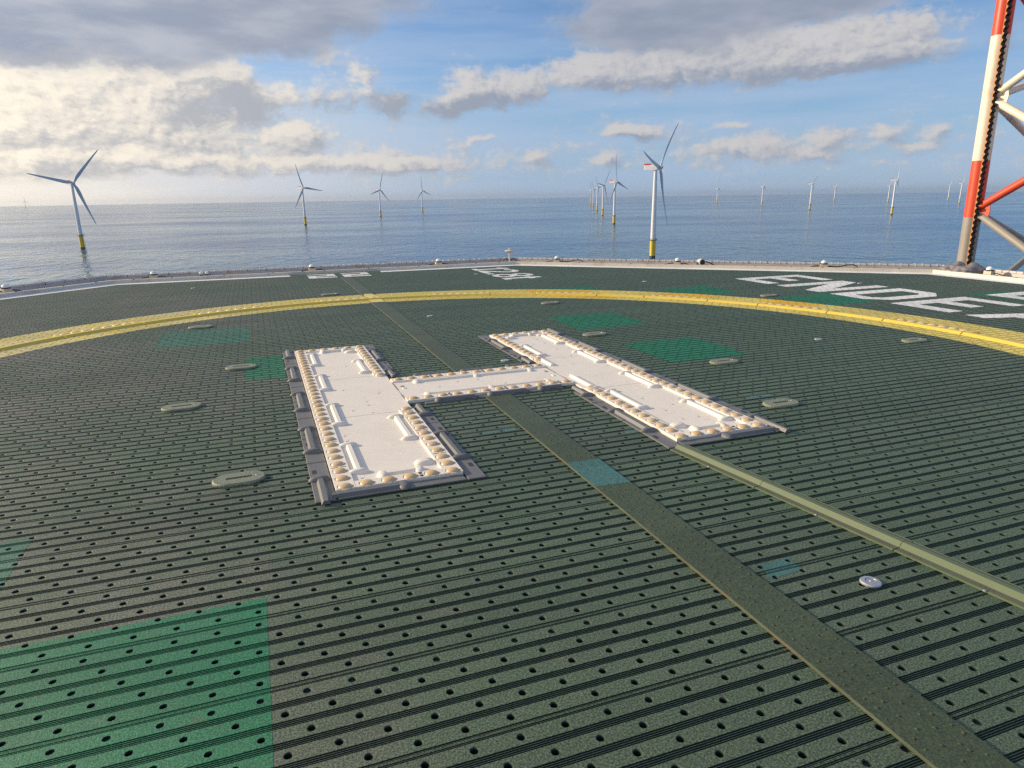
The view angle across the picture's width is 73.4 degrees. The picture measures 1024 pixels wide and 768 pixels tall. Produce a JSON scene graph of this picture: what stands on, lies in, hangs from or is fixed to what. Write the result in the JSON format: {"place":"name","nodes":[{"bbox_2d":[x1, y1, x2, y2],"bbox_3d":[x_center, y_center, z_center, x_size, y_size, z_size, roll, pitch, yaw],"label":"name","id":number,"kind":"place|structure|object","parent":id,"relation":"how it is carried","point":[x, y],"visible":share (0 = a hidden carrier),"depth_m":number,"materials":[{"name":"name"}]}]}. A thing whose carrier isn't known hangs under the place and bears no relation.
{"place":"outdoors","nodes":[
{"label":"outdoors","id":0,"kind":"place"},
{"bbox_2d":[0,192,1023,286],"bbox_3d":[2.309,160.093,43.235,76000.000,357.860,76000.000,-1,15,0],"label":"sea","id":1,"kind":"structure","parent":0,"point":[39,244],"depth_m":1320.49,"materials":[{"name":"liquid"}]},
{"bbox_2d":[27,150,97,248],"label":"wind turbine","id":2,"kind":"object","parent":1,"relation":"in","point":[80,235],"visible":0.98,"depth_m":1015.99,"materials":[{"name":"white metal"}]},
{"bbox_2d":[295,165,321,224],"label":"wind turbine","id":3,"kind":"object","parent":1,"relation":"in","point":[304,213],"visible":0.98,"depth_m":1809.47,"materials":[{"name":"white metal"}]},
{"bbox_2d":[370,172,389,216],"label":"wind turbine","id":4,"kind":"object","parent":1,"relation":"in","point":[379,190],"visible":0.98,"depth_m":2509.75,"materials":[{"name":"white metal"}]},
{"bbox_2d":[418,181,429,211],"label":"wind turbine","id":5,"kind":"object","parent":1,"relation":"in","point":[421,196],"visible":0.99,"depth_m":3145.14,"materials":[{"name":"white metal"}]},
{"bbox_2d":[595,180,601,210],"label":"wind turbine","id":6,"kind":"object","parent":1,"relation":"in","point":[597,197],"visible":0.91,"depth_m":2935.74,"materials":[{"name":"white metal"}]},
{"bbox_2d":[599,172,609,215],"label":"wind turbine","id":7,"kind":"object","parent":1,"relation":"in","point":[602,209],"visible":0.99,"depth_m":2249.92,"materials":[{"name":"white metal"}]},
{"bbox_2d":[610,154,627,223],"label":"wind turbine","id":8,"kind":"object","parent":1,"relation":"in","point":[614,190],"visible":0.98,"depth_m":1592.54,"materials":[{"name":"white metal"}]},
{"bbox_2d":[644,123,678,257],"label":"wind turbine","id":9,"kind":"object","parent":1,"relation":"in","point":[655,167],"visible":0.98,"depth_m":739.23,"materials":[{"name":"white metal"}]},
{"bbox_2d":[761,174,766,205],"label":"wind turbine","id":10,"kind":"object","parent":1,"relation":"in","point":[762,193],"visible":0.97,"depth_m":3440.08,"materials":[{"name":"white metal"}]},
{"bbox_2d":[809,174,815,209],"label":"wind turbine","id":11,"kind":"object","parent":1,"relation":"in","point":[811,194],"visible":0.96,"depth_m":2597.63,"materials":[{"name":"white metal"}]},
{"bbox_2d":[890,169,899,214],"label":"wind turbine","id":12,"kind":"object","parent":1,"relation":"in","point":[892,206],"visible":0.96,"depth_m":1957.47,"materials":[{"name":"white metal"}]},
{"bbox_2d":[958,177,964,203],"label":"wind turbine","id":13,"kind":"object","parent":1,"relation":"in","point":[960,191],"visible":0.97,"depth_m":3321.02,"materials":[{"name":"white metal"}]},
{"bbox_2d":[956,0,1023,271],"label":"lattice leg","id":14,"kind":"object","parent":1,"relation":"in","point":[996,92],"visible":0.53,"depth_m":31.27,"materials":[{"name":"red metal"}]},
{"bbox_2d":[0,0,1023,205],"label":"sky","id":15,"kind":"structure","parent":0,"point":[178,101],"materials":[{"name":"blue"}]},
{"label":"deck underside","id":16,"kind":"structure","parent":0,"visible":0},
{"bbox_2d":[0,266,1023,767],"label":"helideck","id":17,"kind":"object","parent":16,"relation":"on","point":[530,602],"visible":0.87,"depth_m":3.48,"materials":[{"name":"green metal"}]},
{"bbox_2d":[0,539,31,589],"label":"green paint patch","id":18,"kind":"object","parent":17,"relation":"on","point":[9,558],"visible":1,"depth_m":3.27,"materials":[{"name":"green paint"}]},
{"bbox_2d":[0,598,273,767],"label":"green paint patch","id":19,"kind":"object","parent":17,"relation":"on","point":[31,742],"visible":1,"depth_m":2.32,"materials":[{"name":"green paint"}]},
{"bbox_2d":[161,402,201,411],"bbox_3d":[-2.684,0.183,5.579,0.304,0.023,0.184,-7,16,-21],"label":"tie down cover","id":20,"kind":"object","parent":17,"relation":"on","point":[181,406],"visible":1,"depth_m":5.55,"materials":[{"name":"metal"}]},
{"bbox_2d":[188,325,212,328],"bbox_3d":[-4.164,-0.767,9.173,0.304,0.023,0.184,-6,16,-20],"label":"tie down cover","id":21,"kind":"object","parent":17,"relation":"on","point":[199,326],"visible":1,"depth_m":9.14,"materials":[{"name":"grey metal"}]},
{"bbox_2d":[154,327,248,348],"bbox_3d":[-3.813,-0.577,8.525,1.030,0.012,1.030,-6,16,-19],"label":"green paint patch","id":22,"kind":"object","parent":17,"relation":"on","point":[199,338],"visible":1,"depth_m":8.47,"materials":[{"name":"green paint"}]},
{"bbox_2d":[212,470,265,487],"bbox_3d":[-1.633,0.565,4.108,0.304,0.023,0.184,-7,16,-20],"label":"tie down cover","id":23,"kind":"object","parent":17,"relation":"on","point":[238,479],"visible":1,"depth_m":4.08,"materials":[{"name":"metal"}]},
{"bbox_2d":[225,364,256,370],"bbox_3d":[-2.722,-0.174,6.903,0.304,0.023,0.184,-6,16,-18],"label":"tie down cover","id":24,"kind":"object","parent":17,"relation":"on","point":[240,367],"visible":1,"depth_m":6.87,"materials":[{"name":"grey metal"}]},
{"bbox_2d":[245,355,286,380],"bbox_3d":[-2.490,-0.165,6.928,0.370,0.012,1.000,-6,16,-19],"label":"green paint patch","id":25,"kind":"object","parent":17,"relation":"on","point":[274,363],"visible":0.94,"depth_m":6.86,"materials":[{"name":"green paint"}]},
{"bbox_2d":[321,293,338,295],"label":"tie down cover","id":26,"kind":"object","parent":17,"relation":"on","point":[325,294],"visible":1,"depth_m":12.15,"materials":[{"name":"grey metal"}]},
{"bbox_2d":[290,271,379,276],"bbox_3d":[-4.032,-2.531,15.744,2.000,0.001,0.313,-6,16,-19],"label":"deck margin","id":27,"kind":"object","parent":17,"relation":"on","point":[334,273],"visible":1,"depth_m":15.77,"materials":[{"name":"white paint"}]},
{"bbox_2d":[308,272,371,278],"bbox_3d":[-3.889,-2.438,15.413,1.340,0.012,0.850,-6,16,-19],"label":"size marking","id":28,"kind":"object","parent":17,"relation":"on","point":[345,275],"visible":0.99,"depth_m":15.32,"materials":[{"name":"white paint"}]},
{"bbox_2d":[444,419,471,425],"bbox_3d":[-0.399,0.289,5.118,0.239,0.004,0.070,-6,16,-19],"label":"teal paint smear","id":29,"kind":"object","parent":17,"relation":"on","point":[457,422],"visible":1,"depth_m":5.12},
{"bbox_2d":[483,427,515,434],"bbox_3d":[-0.091,0.341,4.924,0.280,0.012,0.080,-6,16,-19],"label":"teal paint smear","id":30,"kind":"object","parent":17,"relation":"on","point":[498,430],"visible":1,"depth_m":4.93},
{"bbox_2d":[472,268,537,279],"bbox_3d":[-0.147,-2.486,15.394,0.931,0.012,2.489,-6,16,-19],"label":"weight marking","id":31,"kind":"object","parent":17,"relation":"on","point":[515,274],"visible":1,"depth_m":15.09,"materials":[{"name":"white paint"}]},
{"bbox_2d":[0,289,1023,357],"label":"touchdown circle","id":32,"kind":"object","parent":17,"relation":"on","point":[1011,335],"visible":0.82,"depth_m":9.87,"materials":[{"name":"yellow paint"}]},
{"bbox_2d":[0,335,64,350],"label":"light segment","id":33,"kind":"object","parent":32,"relation":"on","point":[17,345],"visible":1,"depth_m":8.21,"materials":[{"name":"yellow plastic"}]},
{"bbox_2d":[53,322,143,337],"bbox_3d":[-5.459,-0.731,9.100,0.347,0.029,1.116,8,17,29],"label":"light segment","id":34,"kind":"object","parent":32,"relation":"on","point":[94,330],"visible":0.98,"depth_m":9.02,"materials":[{"name":"yellow plastic"}]},
{"bbox_2d":[143,314,199,324],"bbox_3d":[-4.864,-0.925,9.790,0.158,0.029,0.793,11,19,38],"label":"light segment","id":35,"kind":"object","parent":32,"relation":"on","point":[170,319],"visible":0.98,"depth_m":9.76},
{"bbox_2d":[193,305,268,316],"bbox_3d":[-4.284,-1.125,10.499,1.116,0.029,0.347,-14,20,-40],"label":"light segment","id":36,"kind":"object","parent":32,"relation":"on","point":[209,313],"visible":0.98,"depth_m":10.43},
{"bbox_2d":[267,302,318,308],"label":"light segment","id":37,"kind":"object","parent":32,"relation":"on","point":[291,305],"visible":0.98,"depth_m":10.93,"materials":[{"name":"yellow plastic"}]},
{"bbox_2d":[315,296,381,303],"bbox_3d":[-2.716,-1.412,11.477,1.116,0.029,0.347,-7,16,-23],"label":"light segment","id":38,"kind":"object","parent":32,"relation":"on","point":[344,300],"visible":0.98,"depth_m":11.38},
{"bbox_2d":[382,295,428,298],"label":"light segment","id":39,"kind":"object","parent":32,"relation":"on","point":[410,296],"visible":0.98,"depth_m":11.66,"materials":[{"name":"yellow plastic"}]},
{"bbox_2d":[428,292,490,296],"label":"light segment","id":40,"kind":"object","parent":32,"relation":"on","point":[461,294],"visible":0.98,"depth_m":11.82,"materials":[{"name":"yellow plastic"}]},
{"bbox_2d":[490,293,535,294],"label":"light segment","id":41,"kind":"object","parent":32,"relation":"on","point":[512,293],"visible":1,"depth_m":11.83,"materials":[{"name":"yellow plastic"}]},
{"bbox_2d":[536,292,599,295],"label":"light segment","id":42,"kind":"object","parent":32,"relation":"on","point":[569,293],"visible":1,"depth_m":11.74,"materials":[{"name":"yellow plastic"}]},
{"bbox_2d":[597,294,644,297],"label":"light segment","id":43,"kind":"object","parent":32,"relation":"on","point":[624,295],"visible":0.98,"depth_m":11.47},
{"bbox_2d":[644,294,713,300],"bbox_3d":[2.702,-1.412,11.187,1.116,0.029,0.347,8,17,29],"label":"light segment","id":44,"kind":"object","parent":32,"relation":"on","point":[676,297],"visible":0.97,"depth_m":11.11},
{"bbox_2d":[707,299,758,305],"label":"light segment","id":45,"kind":"object","parent":32,"relation":"on","point":[733,302],"visible":0.98,"depth_m":10.57,"materials":[{"name":"yellow plastic"}]},
{"bbox_2d":[758,302,836,312],"bbox_3d":[4.156,-1.125,10.047,0.347,0.029,1.116,-14,20,-40],"label":"light segment","id":46,"kind":"object","parent":32,"relation":"on","point":[801,308],"visible":1,"depth_m":9.97,"materials":[{"name":"yellow plastic"}]},
{"bbox_2d":[826,311,885,320],"bbox_3d":[4.654,-0.926,9.284,0.158,0.029,0.793,-10,18,-32],"label":"light segment","id":47,"kind":"object","parent":32,"relation":"on","point":[857,315],"visible":0.98,"depth_m":9.24,"materials":[{"name":"yellow plastic"}]},
{"bbox_2d":[883,318,978,333],"bbox_3d":[5.175,-0.730,8.530,0.347,0.029,1.116,-7,16,-23],"label":"light segment","id":48,"kind":"object","parent":32,"relation":"on","point":[954,330],"visible":0.98,"depth_m":8.45,"materials":[{"name":"yellow plastic"}]},
{"bbox_2d":[961,332,1023,347],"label":"light segment","id":49,"kind":"object","parent":32,"relation":"on","point":[997,339],"visible":1,"depth_m":7.64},
{"bbox_2d":[0,264,1023,299],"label":"deck edge line","id":50,"kind":"object","parent":17,"relation":"on","point":[985,279],"visible":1,"depth_m":14.78,"materials":[{"name":"white paint"}]},
{"bbox_2d":[283,328,790,504],"bbox_3d":[-0.282,-0.025,6.188,3.266,0.041,4.240,-6,16,-19],"label":"helipad letter h","id":51,"kind":"object","parent":17,"relation":"on","point":[377,433],"visible":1,"depth_m":5.47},
{"bbox_2d":[541,301,559,303],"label":"tie down cover","id":52,"kind":"object","parent":17,"relation":"on","point":[552,302],"visible":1,"depth_m":10.80,"materials":[{"name":"grey metal"}]},
{"bbox_2d":[545,286,598,289],"bbox_3d":[1.096,-1.675,12.325,0.980,0.012,0.950,-6,16,-19],"label":"green paint patch","id":53,"kind":"object","parent":17,"relation":"on","point":[578,288],"visible":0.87,"depth_m":12.59,"materials":[{"name":"green paint"}]},
{"bbox_2d":[582,332,606,336],"bbox_3d":[0.999,-0.608,8.309,0.304,0.023,0.184,-6,16,-20],"label":"tie down cover","id":54,"kind":"object","parent":17,"relation":"on","point":[589,334],"visible":1,"depth_m":8.26,"materials":[{"name":"grey metal"}]},
{"bbox_2d":[549,313,647,328],"bbox_3d":[1.151,-0.854,9.283,1.000,0.012,1.000,-6,16,-19],"label":"green paint patch","id":55,"kind":"object","parent":17,"relation":"on","point":[600,320],"visible":1,"depth_m":9.25,"materials":[{"name":"green paint"}]},
{"bbox_2d":[623,428,638,434],"bbox_3d":[0.859,0.333,4.888,0.160,0.004,0.100,-6,16,-19],"label":"teal paint smear","id":56,"kind":"object","parent":17,"relation":"on","point":[630,430],"visible":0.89,"depth_m":4.89},
{"bbox_2d":[340,277,1018,767],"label":"cover strip","id":57,"kind":"object","parent":17,"relation":"on","point":[918,725],"visible":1,"depth_m":2.67,"materials":[{"name":"green metal"}]},
{"bbox_2d":[568,458,629,486],"bbox_3d":[0.514,0.529,4.130,0.218,0.001,0.410,-6,16,-19],"label":"teal paint patch","id":58,"kind":"object","parent":57,"relation":"on","point":[604,474],"visible":1,"depth_m":4.12,"materials":[{"name":"teal paint"}]},
{"bbox_2d":[624,337,746,361],"bbox_3d":[1.863,-0.379,7.487,0.950,0.012,0.980,-6,16,-19],"label":"green paint patch","id":59,"kind":"object","parent":17,"relation":"on","point":[681,346],"visible":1,"depth_m":7.44,"materials":[{"name":"green paint"}]},
{"bbox_2d":[662,286,737,294],"bbox_3d":[3.291,-1.645,12.096,1.000,0.012,1.000,-6,16,-19],"label":"green paint patch","id":60,"kind":"object","parent":17,"relation":"on","point":[704,290],"visible":1,"depth_m":12.09,"materials":[{"name":"green paint"}]},
{"bbox_2d":[709,358,738,364],"bbox_3d":[2.114,-0.227,6.840,0.304,0.023,0.184,-6,16,-18],"label":"tie down cover","id":61,"kind":"object","parent":17,"relation":"on","point":[724,361],"visible":1,"depth_m":6.80,"materials":[{"name":"grey metal"}]},
{"bbox_2d":[746,394,770,398],"bbox_3d":[2.034,0.108,5.674,0.270,0.012,0.080,-6,16,-19],"label":"teal paint smear","id":62,"kind":"object","parent":17,"relation":"on","point":[756,396],"visible":1,"depth_m":5.67},
{"bbox_2d":[760,294,777,296],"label":"tie down cover","id":63,"kind":"object","parent":17,"relation":"on","point":[767,295],"visible":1,"depth_m":11.23,"materials":[{"name":"grey metal"}]},
{"bbox_2d":[760,557,800,578],"bbox_3d":[1.196,0.825,3.062,0.199,0.012,0.120,-6,16,-19],"label":"teal paint smear","id":64,"kind":"object","parent":17,"relation":"on","point":[778,568],"visible":1,"depth_m":3.06},
{"bbox_2d":[762,398,799,407],"bbox_3d":[2.134,0.149,5.447,0.304,0.023,0.184,-6,16,-19],"label":"tie down cover","id":65,"kind":"object","parent":17,"relation":"on","point":[780,403],"visible":1,"depth_m":5.41,"materials":[{"name":"metal"}]},
{"bbox_2d":[737,275,831,283],"bbox_3d":[5.348,-2.065,13.539,1.560,0.012,0.967,-6,16,-19],"label":"painted letter","id":66,"kind":"object","parent":17,"relation":"on","point":[753,279],"visible":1,"depth_m":13.65,"materials":[{"name":"white paint"}]},
{"bbox_2d":[775,293,875,304],"bbox_3d":[4.942,-1.332,10.852,1.050,0.012,1.050,-6,16,-19],"label":"green paint patch","id":67,"kind":"object","parent":17,"relation":"on","point":[817,299],"visible":1,"depth_m":10.84,"materials":[{"name":"green paint"}]},
{"bbox_2d":[778,281,886,291],"bbox_3d":[5.777,-1.767,12.414,1.560,0.012,1.061,-6,16,-19],"label":"painted letter","id":68,"kind":"object","parent":17,"relation":"on","point":[833,285],"visible":1,"depth_m":12.36,"materials":[{"name":"white paint"}]},
{"bbox_2d":[670,443,1023,609],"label":"cable cover","id":69,"kind":"object","parent":17,"relation":"on","point":[999,588],"visible":1,"depth_m":3.34,"materials":[{"name":"metal"}]},
{"bbox_2d":[859,576,881,587],"bbox_3d":[1.531,0.844,2.931,0.086,0.012,0.086,-6,16,-19],"label":"deck disc","id":70,"kind":"object","parent":17,"relation":"on","point":[870,582],"visible":1,"depth_m":2.92,"materials":[{"name":"white metal"}]},
{"bbox_2d":[830,288,936,299],"bbox_3d":[6.207,-1.469,11.289,1.560,0.012,0.967,-6,16,-19],"label":"painted letter","id":71,"kind":"object","parent":17,"relation":"on","point":[920,295],"visible":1,"depth_m":11.32,"materials":[{"name":"white paint"}]},
{"bbox_2d":[901,338,927,342],"bbox_3d":[4.511,-0.493,7.696,0.304,0.023,0.184,-7,16,-22],"label":"tie down cover","id":72,"kind":"object","parent":17,"relation":"on","point":[913,340],"visible":1,"depth_m":7.64,"materials":[{"name":"grey metal"}]},
{"bbox_2d":[893,297,1021,311],"bbox_3d":[6.620,-1.183,10.207,1.560,0.012,0.967,-6,16,-19],"label":"painted letter","id":73,"kind":"object","parent":17,"relation":"on","point":[918,303],"visible":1,"depth_m":10.30,"materials":[{"name":"white paint"}]},
{"bbox_2d":[968,291,1023,301],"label":"green paint patch","id":74,"kind":"object","parent":17,"relation":"on","point":[988,295],"visible":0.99,"depth_m":11.01,"materials":[{"name":"green paint"}]},
{"bbox_2d":[968,313,1023,317],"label":"painted letter","id":75,"kind":"object","parent":17,"relation":"on","point":[1017,315],"visible":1,"depth_m":9.20,"materials":[{"name":"white paint"}]},
{"bbox_2d":[989,292,1023,299],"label":"painted letter","id":76,"kind":"object","parent":17,"relation":"on","point":[1015,294],"visible":1,"depth_m":11.00,"materials":[{"name":"white paint"}]},
{"bbox_2d":[0,261,1023,297],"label":"deck edge kerb","id":77,"kind":"structure","parent":16,"relation":"on","point":[49,289],"depth_m":15.17,"materials":[{"name":"grey metal"}]},
{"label":"edge gutter","id":78,"kind":"structure","parent":0,"visible":0},
{"bbox_2d":[0,284,21,292],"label":"edge lamp","id":79,"kind":"object","parent":78,"relation":"on","point":[5,288],"visible":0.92,"depth_m":12.79,"materials":[{"name":"white plastic"}]},
{"bbox_2d":[0,276,104,291],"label":"safety net","id":80,"kind":"object","parent":78,"relation":"on","point":[55,283],"visible":0.88,"depth_m":13.96,"materials":[{"name":"grey metal"}]},
{"bbox_2d":[141,271,167,278],"bbox_3d":[-7.782,-2.351,14.914,0.690,0.207,0.166,-6,16,-19],"label":"edge lamp","id":81,"kind":"object","parent":78,"relation":"on","point":[153,274],"visible":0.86,"depth_m":14.87,"materials":[{"name":"white plastic"}]},
{"bbox_2d":[104,257,514,280],"bbox_3d":[-4.614,-2.884,17.087,9.533,0.268,1.446,-6,16,-19],"label":"safety net","id":82,"kind":"object","parent":78,"relation":"on","point":[252,271],"visible":0.87,"depth_m":16.18,"materials":[{"name":"grey metal"}]},
{"bbox_2d":[302,264,322,270],"bbox_3d":[-4.664,-2.693,16.015,0.690,0.207,0.166,-6,16,-19],"label":"edge lamp","id":83,"kind":"object","parent":78,"relation":"on","point":[311,267],"visible":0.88,"depth_m":15.97,"materials":[{"name":"white plastic"}]},
{"bbox_2d":[429,259,446,264],"bbox_3d":[-1.822,-3.005,17.017,0.690,0.207,0.166,-6,16,-19],"label":"edge lamp","id":84,"kind":"object","parent":78,"relation":"on","point":[438,261],"visible":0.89,"depth_m":16.97,"materials":[{"name":"white plastic"}]},
{"bbox_2d":[502,248,516,261],"bbox_3d":[-0.062,-3.293,17.602,0.421,0.386,0.246,-1,15,0],"label":"stub mast","id":85,"kind":"object","parent":78,"relation":"on","point":[509,250],"visible":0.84,"depth_m":17.55,"materials":[{"name":"white metal"}]},
{"bbox_2d":[548,256,582,262],"bbox_3d":[1.297,-3.112,17.247,1.035,0.207,0.166,5,16,20],"label":"edge lamp","id":86,"kind":"object","parent":78,"relation":"on","point":[557,259],"visible":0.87,"depth_m":17.25,"materials":[{"name":"white plastic"}]},
{"bbox_2d":[667,258,688,264],"bbox_3d":[3.926,-2.888,16.277,0.690,0.207,0.166,5,16,20],"label":"edge lamp","id":87,"kind":"object","parent":78,"relation":"on","point":[677,260],"visible":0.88,"depth_m":16.23,"materials":[{"name":"white plastic"}]},
{"bbox_2d":[697,258,713,264],"bbox_3d":[4.576,-2.873,16.175,0.455,0.180,0.181,-4,15,-12],"label":"floodlight","id":88,"kind":"object","parent":78,"relation":"on","point":[700,261],"visible":0.91,"depth_m":16.07,"materials":[{"name":"white metal"}]},
{"bbox_2d":[515,257,942,269],"bbox_3d":[4.890,-2.993,16.980,9.753,0.269,1.446,5,16,20],"label":"safety net","id":89,"kind":"object","parent":78,"relation":"on","point":[810,264],"visible":0.84,"depth_m":16.00,"materials":[{"name":"grey metal"}]},
{"bbox_2d":[811,260,857,267],"bbox_3d":[7.059,-2.621,15.121,1.035,0.207,0.166,5,16,20],"label":"edge lamp","id":90,"kind":"object","parent":78,"relation":"on","point":[823,263],"visible":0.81,"depth_m":15.12,"materials":[{"name":"white plastic"}]},
{"bbox_2d":[942,264,1023,277],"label":"safety net","id":91,"kind":"object","parent":78,"relation":"on","point":[1012,273],"visible":0.36,"depth_m":13.34,"materials":[{"name":"grey metal"}]},
{"bbox_2d":[938,261,965,269],"bbox_3d":[9.239,-2.483,14.334,0.535,0.176,0.371,14,21,43],"label":"tarpaulin bundle","id":92,"kind":"object","parent":91,"relation":"on","point":[951,266],"visible":0.56,"depth_m":14.27,"materials":[{"name":"white fabric"}]},
{"bbox_2d":[950,262,985,272],"bbox_3d":[9.232,-2.361,13.858,0.633,0.188,0.372,13,20,41],"label":"tarpaulin bundle","id":93,"kind":"object","parent":91,"relation":"on","point":[972,267],"visible":0.86,"depth_m":13.76,"materials":[{"name":"white fabric"}]},
{"bbox_2d":[977,266,1003,275],"bbox_3d":[9.339,-2.196,13.426,0.166,0.207,0.690,-6,16,-19],"label":"edge lamp","id":94,"kind":"object","parent":78,"relation":"on","point":[989,270],"visible":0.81,"depth_m":13.37,"materials":[{"name":"white plastic"}]}
]}

